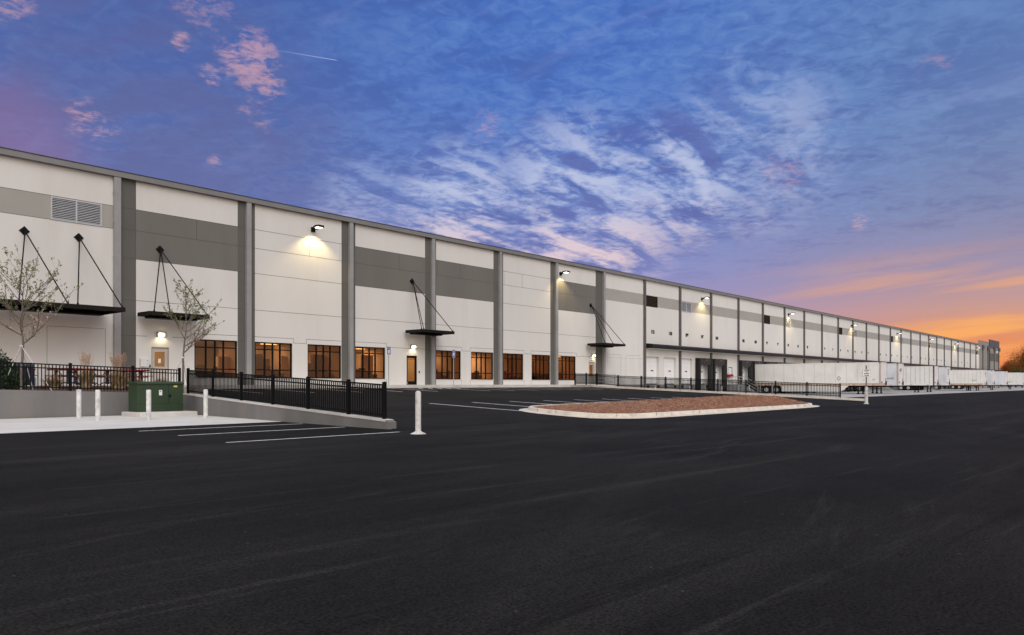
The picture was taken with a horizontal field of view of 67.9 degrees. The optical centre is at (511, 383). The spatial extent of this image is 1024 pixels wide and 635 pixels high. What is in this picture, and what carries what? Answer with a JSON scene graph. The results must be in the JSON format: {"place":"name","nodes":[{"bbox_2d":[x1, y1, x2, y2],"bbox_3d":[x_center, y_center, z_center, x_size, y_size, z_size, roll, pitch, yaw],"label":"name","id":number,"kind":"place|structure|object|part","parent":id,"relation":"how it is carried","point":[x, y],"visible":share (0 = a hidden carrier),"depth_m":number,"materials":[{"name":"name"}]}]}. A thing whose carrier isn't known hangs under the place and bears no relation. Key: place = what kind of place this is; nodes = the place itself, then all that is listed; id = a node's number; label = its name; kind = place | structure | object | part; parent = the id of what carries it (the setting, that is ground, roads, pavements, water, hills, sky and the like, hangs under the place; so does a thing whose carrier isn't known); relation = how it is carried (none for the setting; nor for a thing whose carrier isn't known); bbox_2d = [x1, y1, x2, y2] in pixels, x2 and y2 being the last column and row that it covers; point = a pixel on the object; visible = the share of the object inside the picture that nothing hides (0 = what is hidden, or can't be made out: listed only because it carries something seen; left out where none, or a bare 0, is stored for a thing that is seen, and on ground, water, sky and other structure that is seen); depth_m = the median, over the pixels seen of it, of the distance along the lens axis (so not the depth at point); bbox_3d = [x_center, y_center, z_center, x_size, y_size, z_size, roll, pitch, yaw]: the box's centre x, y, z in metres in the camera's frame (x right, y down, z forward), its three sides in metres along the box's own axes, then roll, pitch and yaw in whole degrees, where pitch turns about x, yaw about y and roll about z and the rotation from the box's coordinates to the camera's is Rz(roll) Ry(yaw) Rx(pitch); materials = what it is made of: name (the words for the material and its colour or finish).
{"place":"outdoors","nodes":[
{"label":"outdoors","id":0,"kind":"place"},
{"bbox_2d":[38,374,65,388],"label":"ornamental grass","id":1,"kind":"object","parent":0,"point":[50,382],"depth_m":31.22,"materials":[{"name":"brown plant"}]},
{"bbox_2d":[27,385,127,385],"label":"patio pavement","id":2,"kind":"structure","parent":0,"point":[76,385],"depth_m":34.31,"materials":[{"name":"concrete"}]},
{"bbox_2d":[14,363,35,385],"bbox_3d":[-19.451,-0.360,30.296,0.600,0.979,0.760,0,0,41],"label":"trash bin","id":3,"kind":"object","parent":2,"relation":"on","point":[32,374],"visible":0.31,"depth_m":30.18,"materials":[{"name":"blue metal"}]},
{"bbox_2d":[44,369,81,383],"bbox_3d":[-21.335,-0.335,36.337,1.620,0.771,1.420,0,0,41],"label":"picnic table","id":4,"kind":"object","parent":2,"relation":"on","point":[75,379],"visible":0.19,"depth_m":36.33,"materials":[{"name":"red metal"}]},
{"bbox_2d":[54,368,102,384],"bbox_3d":[-19.888,-0.335,34.802,1.620,0.771,1.420,0,0,21],"label":"picnic table","id":5,"kind":"object","parent":2,"relation":"on","point":[72,376],"visible":0.42,"depth_m":34.39,"materials":[{"name":"red metal"}]},
{"bbox_2d":[88,369,112,384],"bbox_3d":[-20.346,-0.335,37.465,1.620,0.771,1.420,0,0,30],"label":"picnic table","id":6,"kind":"object","parent":2,"relation":"on","point":[102,376],"visible":0.23,"depth_m":37.78,"materials":[{"name":"red metal"}]},
{"bbox_2d":[121,369,152,383],"bbox_3d":[-19.005,-0.335,38.084,1.620,0.771,1.420,0,0,41],"label":"picnic table","id":7,"kind":"object","parent":2,"relation":"on","point":[137,374],"visible":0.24,"depth_m":38.04,"materials":[{"name":"red metal"}]},
{"bbox_2d":[74,352,99,387],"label":"ornamental grass","id":8,"kind":"object","parent":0,"point":[82,376],"depth_m":32.46,"materials":[{"name":"beige plant"}]},
{"bbox_2d":[16,385,201,394],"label":"planting bed ground","id":9,"kind":"structure","parent":0,"point":[61,389],"depth_m":31.26,"materials":[{"name":"brown soil"}]},
{"bbox_2d":[0,348,27,389],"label":"shrub","id":10,"kind":"object","parent":9,"relation":"on","point":[4,359],"visible":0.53,"depth_m":28.90,"materials":[{"name":"green plant"}]},
{"bbox_2d":[0,246,82,390],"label":"young tree","id":11,"kind":"object","parent":9,"relation":"on","point":[23,309],"visible":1,"depth_m":28.38,"materials":[{"name":"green plant"}]},
{"bbox_2d":[103,353,130,387],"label":"ornamental grass","id":12,"kind":"object","parent":9,"relation":"on","point":[117,361],"depth_m":33.62,"materials":[{"name":"beige plant"}]},
{"bbox_2d":[162,278,224,395],"bbox_3d":[-13.676,-2.004,32.712,2.293,5.065,2.948,0,0,41],"label":"young tree","id":13,"kind":"object","parent":9,"relation":"on","point":[186,294],"visible":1,"depth_m":32.41,"materials":[{"name":"beige plant"}]},
{"bbox_2d":[184,385,614,388],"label":"pavement","id":14,"kind":"structure","parent":0,"point":[433,386],"depth_m":56.40,"materials":[{"name":"concrete"}]},
{"bbox_2d":[387,346,390,384],"bbox_3d":[-8.569,-1.280,52.848,0.050,2.680,0.330,0,0,41],"label":"parking sign","id":15,"kind":"object","parent":14,"relation":"on","point":[388,350],"visible":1,"depth_m":52.83,"materials":[{"name":"metal"}]},
{"bbox_2d":[452,349,454,384],"bbox_3d":[-4.422,-1.280,57.577,0.050,2.680,0.330,0,0,41],"label":"parking sign","id":16,"kind":"object","parent":14,"relation":"on","point":[453,352],"visible":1,"depth_m":57.56,"materials":[{"name":"metal"}]},
{"bbox_2d":[0,390,1023,634],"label":"road","id":17,"kind":"structure","parent":0,"point":[888,516],"depth_m":6.67,"materials":[{"name":"black asphalt"}]},
{"bbox_2d":[0,415,281,432],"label":"concrete pad","id":18,"kind":"object","parent":17,"relation":"on","point":[20,425],"visible":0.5,"depth_m":24.34,"materials":[{"name":"grey concrete"}]},
{"bbox_2d":[76,389,80,418],"bbox_3d":[-15.323,0.710,26.888,0.156,1.040,0.156,0,0,41],"label":"bollard","id":19,"kind":"object","parent":18,"relation":"on","point":[78,403],"visible":1,"depth_m":26.83,"materials":[{"name":"white paint"}]},
{"bbox_2d":[95,390,99,420],"bbox_3d":[-13.966,0.710,25.631,0.156,1.040,0.156,0,0,41],"label":"bollard","id":20,"kind":"object","parent":18,"relation":"on","point":[97,404],"visible":1,"depth_m":25.57,"materials":[{"name":"white paint"}]},
{"bbox_2d":[146,390,150,419],"bbox_3d":[-12.341,0.710,25.815,0.156,1.040,0.156,0,0,41],"label":"bollard","id":21,"kind":"object","parent":18,"relation":"on","point":[148,404],"visible":1,"depth_m":25.75,"materials":[{"name":"white paint"}]},
{"bbox_2d":[122,381,196,417],"bbox_3d":[-13.472,0.578,29.075,1.700,1.345,2.150,0,0,41],"label":"electrical cabinet","id":22,"kind":"object","parent":18,"relation":"on","point":[166,399],"visible":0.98,"depth_m":28.82,"materials":[{"name":"metal"}]},
{"bbox_3d":[-13.597,0.380,28.796,0.020,0.730,1.145,0,0,41],"label":"door","id":23,"kind":"part","parent":22,"relation":"part of","materials":[{"name":"green metal"}]},
{"bbox_3d":[-13.008,0.380,29.436,0.060,0.730,0.555,0,0,41],"label":"door","id":24,"kind":"part","parent":22,"relation":"part of","materials":[{"name":"green metal"}]},
{"bbox_2d":[203,389,207,417],"bbox_3d":[-11.160,0.710,27.692,0.156,1.040,0.156,0,0,41],"label":"bollard","id":25,"kind":"object","parent":18,"relation":"on","point":[205,403],"visible":1,"depth_m":27.64,"materials":[{"name":"white paint"}]},
{"bbox_2d":[0,390,395,428],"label":"retaining wall","id":26,"kind":"structure","parent":17,"relation":"on","point":[15,404],"depth_m":27.22,"materials":[{"name":"concrete"}]},
{"bbox_2d":[0,360,386,418],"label":"metal fence","id":27,"kind":"object","parent":26,"relation":"on","point":[223,384],"visible":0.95,"depth_m":26.84,"materials":[{"name":"black metal"}]},
{"bbox_2d":[411,391,425,433],"bbox_3d":[-2.354,0.710,19.064,0.400,1.080,0.400,0,0,41],"label":"bollard","id":28,"kind":"object","parent":17,"relation":"on","point":[418,412],"visible":1,"depth_m":19.00,"materials":[{"name":"white paint"}]},
{"bbox_2d":[519,394,818,418],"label":"traffic island","id":29,"kind":"structure","parent":17,"relation":"on","point":[674,407],"depth_m":33.25,"materials":[{"name":"gravel"}]},
{"bbox_2d":[862,365,870,403],"bbox_3d":[22.304,0.040,47.860,0.555,2.420,0.339,0,0,-45],"label":"directional sign","id":30,"kind":"object","parent":17,"relation":"on","point":[866,372],"visible":1,"depth_m":47.81,"materials":[{"name":"white metal"}]},
{"bbox_2d":[0,0,1023,369],"label":"sky","id":31,"kind":"structure","parent":0,"point":[856,159],"materials":[{"name":"blue"}]},
{"bbox_2d":[208,387,870,428],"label":"parking lot","id":32,"kind":"structure","parent":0,"point":[442,407],"depth_m":38.90,"materials":[{"name":"black asphalt"}]},
{"bbox_2d":[184,387,202,394],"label":"kerb","id":33,"kind":"structure","parent":32,"relation":"on","point":[185,389],"depth_m":32.59,"materials":[{"name":"concrete"}]},
{"bbox_2d":[592,385,864,400],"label":"kerb","id":34,"kind":"structure","parent":32,"relation":"on","point":[820,397],"depth_m":61.16,"materials":[{"name":"concrete"}]},
{"bbox_2d":[574,373,840,397],"bbox_3d":[14.860,0.012,61.787,21.766,2.065,3.606,0,0,41],"label":"metal fence","id":35,"kind":"object","parent":34,"relation":"on","point":[608,380],"visible":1,"depth_m":63.24,"materials":[{"name":"black metal"}]},
{"bbox_2d":[761,387,1023,397],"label":"dock apron","id":36,"kind":"object","parent":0,"point":[884,393],"visible":0.29,"depth_m":111.34,"materials":[{"name":"concrete"}]},
{"bbox_2d":[598,374,628,386],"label":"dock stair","id":37,"kind":"object","parent":36,"relation":"on","point":[613,381],"visible":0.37,"depth_m":73.91,"materials":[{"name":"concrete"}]},
{"bbox_2d":[727,376,760,393],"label":"dock stair","id":38,"kind":"object","parent":36,"relation":"on","point":[741,385],"visible":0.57,"depth_m":95.06,"materials":[{"name":"grey concrete"}]},
{"bbox_2d":[755,362,886,393],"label":"semi trailer","id":39,"kind":"object","parent":36,"relation":"on","point":[845,375],"visible":0.78,"depth_m":95.00,"materials":[{"name":"white metal"}]},
{"bbox_2d":[788,363,903,393],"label":"semi trailer","id":40,"kind":"object","parent":36,"relation":"on","point":[895,374],"visible":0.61,"depth_m":96.83,"materials":[{"name":"white metal"}]},
{"bbox_2d":[873,387,893,390],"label":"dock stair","id":41,"kind":"object","parent":36,"relation":"on","point":[886,389],"visible":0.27,"depth_m":140.27,"materials":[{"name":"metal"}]},
{"bbox_2d":[842,366,938,391],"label":"semi trailer","id":42,"kind":"object","parent":36,"relation":"on","point":[920,376],"visible":0.31,"depth_m":111.87,"materials":[{"name":"white metal"}]},
{"bbox_2d":[850,367,949,391],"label":"semi trailer","id":43,"kind":"object","parent":36,"relation":"on","point":[944,376],"visible":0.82,"depth_m":116.69,"materials":[{"name":"white metal"}]},
{"bbox_2d":[892,370,986,390],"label":"semi trailer","id":44,"kind":"object","parent":36,"relation":"on","point":[967,378],"visible":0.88,"depth_m":140.78,"materials":[{"name":"white metal"}]},
{"bbox_2d":[919,370,994,389],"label":"semi trailer","id":45,"kind":"object","parent":36,"relation":"on","point":[990,377],"visible":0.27,"depth_m":145.06,"materials":[{"name":"white metal"}]},
{"bbox_2d":[931,371,1007,389],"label":"semi trailer","id":46,"kind":"object","parent":36,"relation":"on","point":[1001,378],"visible":0.28,"depth_m":156.76,"materials":[{"name":"white metal"}]},
{"bbox_2d":[948,373,1023,388],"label":"semi trailer","id":47,"kind":"object","parent":36,"relation":"on","point":[1015,379],"visible":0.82,"depth_m":174.16,"materials":[{"name":"white metal"}]},
{"bbox_2d":[999,365,1014,387],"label":"broadleaf tree","id":48,"kind":"object","parent":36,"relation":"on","point":[1005,368],"visible":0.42,"depth_m":261.30,"materials":[{"name":"brown plant"}]},
{"bbox_2d":[1003,358,1022,386],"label":"broadleaf tree","id":49,"kind":"object","parent":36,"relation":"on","point":[1008,363],"visible":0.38,"depth_m":284.79,"materials":[{"name":"brown plant"}]},
{"bbox_2d":[1003,345,1023,367],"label":"broadleaf tree","id":50,"kind":"object","parent":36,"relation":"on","point":[1021,360],"visible":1,"depth_m":257.49,"materials":[{"name":"orange plant"}]},
{"bbox_2d":[1009,364,1023,387],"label":"broadleaf tree","id":51,"kind":"object","parent":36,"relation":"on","point":[1016,370],"visible":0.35,"depth_m":239.44,"materials":[{"name":"brown plant"}]},
{"label":"ground","id":52,"kind":"structure","parent":0,"visible":0},
{"bbox_2d":[0,147,1000,392],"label":"warehouse","id":53,"kind":"structure","parent":52,"relation":"on","point":[337,297],"depth_m":51.56,"materials":[{"name":"white paint"}]},
{"bbox_2d":[152,348,167,381],"bbox_3d":[-19.676,-0.970,42.444,0.060,2.040,0.870,0,0,41],"label":"entrance door","id":54,"kind":"structure","parent":53,"relation":"in","point":[154,350],"depth_m":42.45,"materials":[{"name":"beige paint"}]},
{"bbox_2d":[156,332,165,336],"bbox_3d":[-19.530,-2.775,42.350,0.176,0.250,0.480,0,0,41],"label":"wall light","id":55,"kind":"object","parent":53,"relation":"attached to","point":[162,334],"visible":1,"depth_m":42.30,"materials":[{"name":"grey metal"}]},
{"bbox_2d":[194,339,236,377],"bbox_3d":[-17.522,-1.480,44.931,0.086,2.240,2.674,0,0,41],"label":"window","id":56,"kind":"structure","parent":53,"relation":"in","point":[217,355],"depth_m":44.88,"materials":[{"name":"brown glass"}]},
{"bbox_2d":[255,342,291,377],"bbox_3d":[-15.016,-1.480,47.788,0.086,2.240,2.634,0,0,41],"label":"window","id":57,"kind":"structure","parent":53,"relation":"in","point":[270,358],"depth_m":47.81,"materials":[{"name":"brown glass"}]},
{"bbox_2d":[311,224,323,231],"bbox_3d":[-12.698,-10.145,49.525,0.986,0.350,0.420,0,0,41],"label":"wall floodlight","id":58,"kind":"object","parent":53,"relation":"attached to","point":[315,227],"depth_m":49.41,"materials":[{"name":"black paint"}]},
{"bbox_2d":[308,344,340,378],"bbox_3d":[-12.527,-1.480,50.626,0.086,2.240,2.664,0,0,41],"label":"window","id":59,"kind":"structure","parent":53,"relation":"in","point":[324,361],"depth_m":50.67,"materials":[{"name":"brown glass"}]},
{"bbox_2d":[355,346,384,378],"bbox_3d":[-10.015,-1.480,53.490,0.086,2.240,2.644,0,0,41],"label":"window","id":60,"kind":"structure","parent":53,"relation":"in","point":[369,361],"depth_m":53.42,"materials":[{"name":"orange glass"}]},
{"bbox_2d":[407,356,415,384],"bbox_3d":[-7.455,-0.995,56.333,0.120,2.090,0.910,0,0,41],"label":"entrance door","id":61,"kind":"structure","parent":53,"relation":"in","point":[408,357],"depth_m":56.41,"materials":[{"name":"brown metal"}]},
{"bbox_2d":[436,350,459,378],"bbox_3d":[-5.003,-1.480,59.204,0.086,2.240,2.684,0,0,41],"label":"window","id":62,"kind":"structure","parent":53,"relation":"in","point":[444,359],"depth_m":59.12,"materials":[{"name":"orange glass"}]},
{"bbox_2d":[471,352,492,379],"bbox_3d":[-2.488,-1.480,62.072,0.086,2.240,2.654,0,0,41],"label":"window","id":63,"kind":"structure","parent":53,"relation":"in","point":[481,362],"depth_m":62.00,"materials":[{"name":"orange glass"}]},
{"bbox_2d":[503,353,522,379],"bbox_3d":[0.045,-1.480,64.959,0.086,2.240,2.634,0,0,41],"label":"window","id":64,"kind":"structure","parent":53,"relation":"in","point":[512,363],"depth_m":64.90,"materials":[{"name":"brown glass"}]},
{"bbox_2d":[532,354,549,379],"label":"window","id":65,"kind":"structure","parent":53,"relation":"in","point":[540,363],"depth_m":67.73,"materials":[{"name":"orange glass"}]},
{"bbox_2d":[558,356,574,379],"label":"window","id":66,"kind":"structure","parent":53,"relation":"in","point":[566,364],"depth_m":70.62,"materials":[{"name":"orange glass"}]},
{"bbox_2d":[589,363,593,384],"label":"entrance door","id":67,"kind":"structure","parent":53,"relation":"in","point":[592,364],"depth_m":73.77,"materials":[{"name":"beige paint"}]},
{"bbox_2d":[646,357,656,383],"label":"dock door","id":68,"kind":"structure","parent":53,"relation":"in","point":[651,362],"depth_m":82.42,"materials":[{"name":"white paint"}]},
{"bbox_2d":[664,358,673,383],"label":"dock door","id":69,"kind":"structure","parent":53,"relation":"in","point":[668,362],"depth_m":85.34,"materials":[{"name":"white paint"}]},
{"bbox_2d":[682,359,689,383],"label":"dock door","id":70,"kind":"structure","parent":53,"relation":"in","point":[685,362],"depth_m":88.12,"materials":[{"name":"white paint"}]},
{"bbox_2d":[701,365,704,383],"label":"dock door","id":71,"kind":"structure","parent":53,"relation":"in","point":[702,367],"depth_m":91.25,"materials":[{"name":"white paint"}]},
{"bbox_2d":[716,366,719,383],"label":"dock door","id":72,"kind":"structure","parent":53,"relation":"in","point":[717,368],"depth_m":94.43,"materials":[{"name":"white paint"}]},
{"bbox_2d":[742,366,745,383],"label":"dock door","id":73,"kind":"structure","parent":53,"relation":"in","point":[743,368],"depth_m":99.86,"materials":[{"name":"white paint"}]}
]}

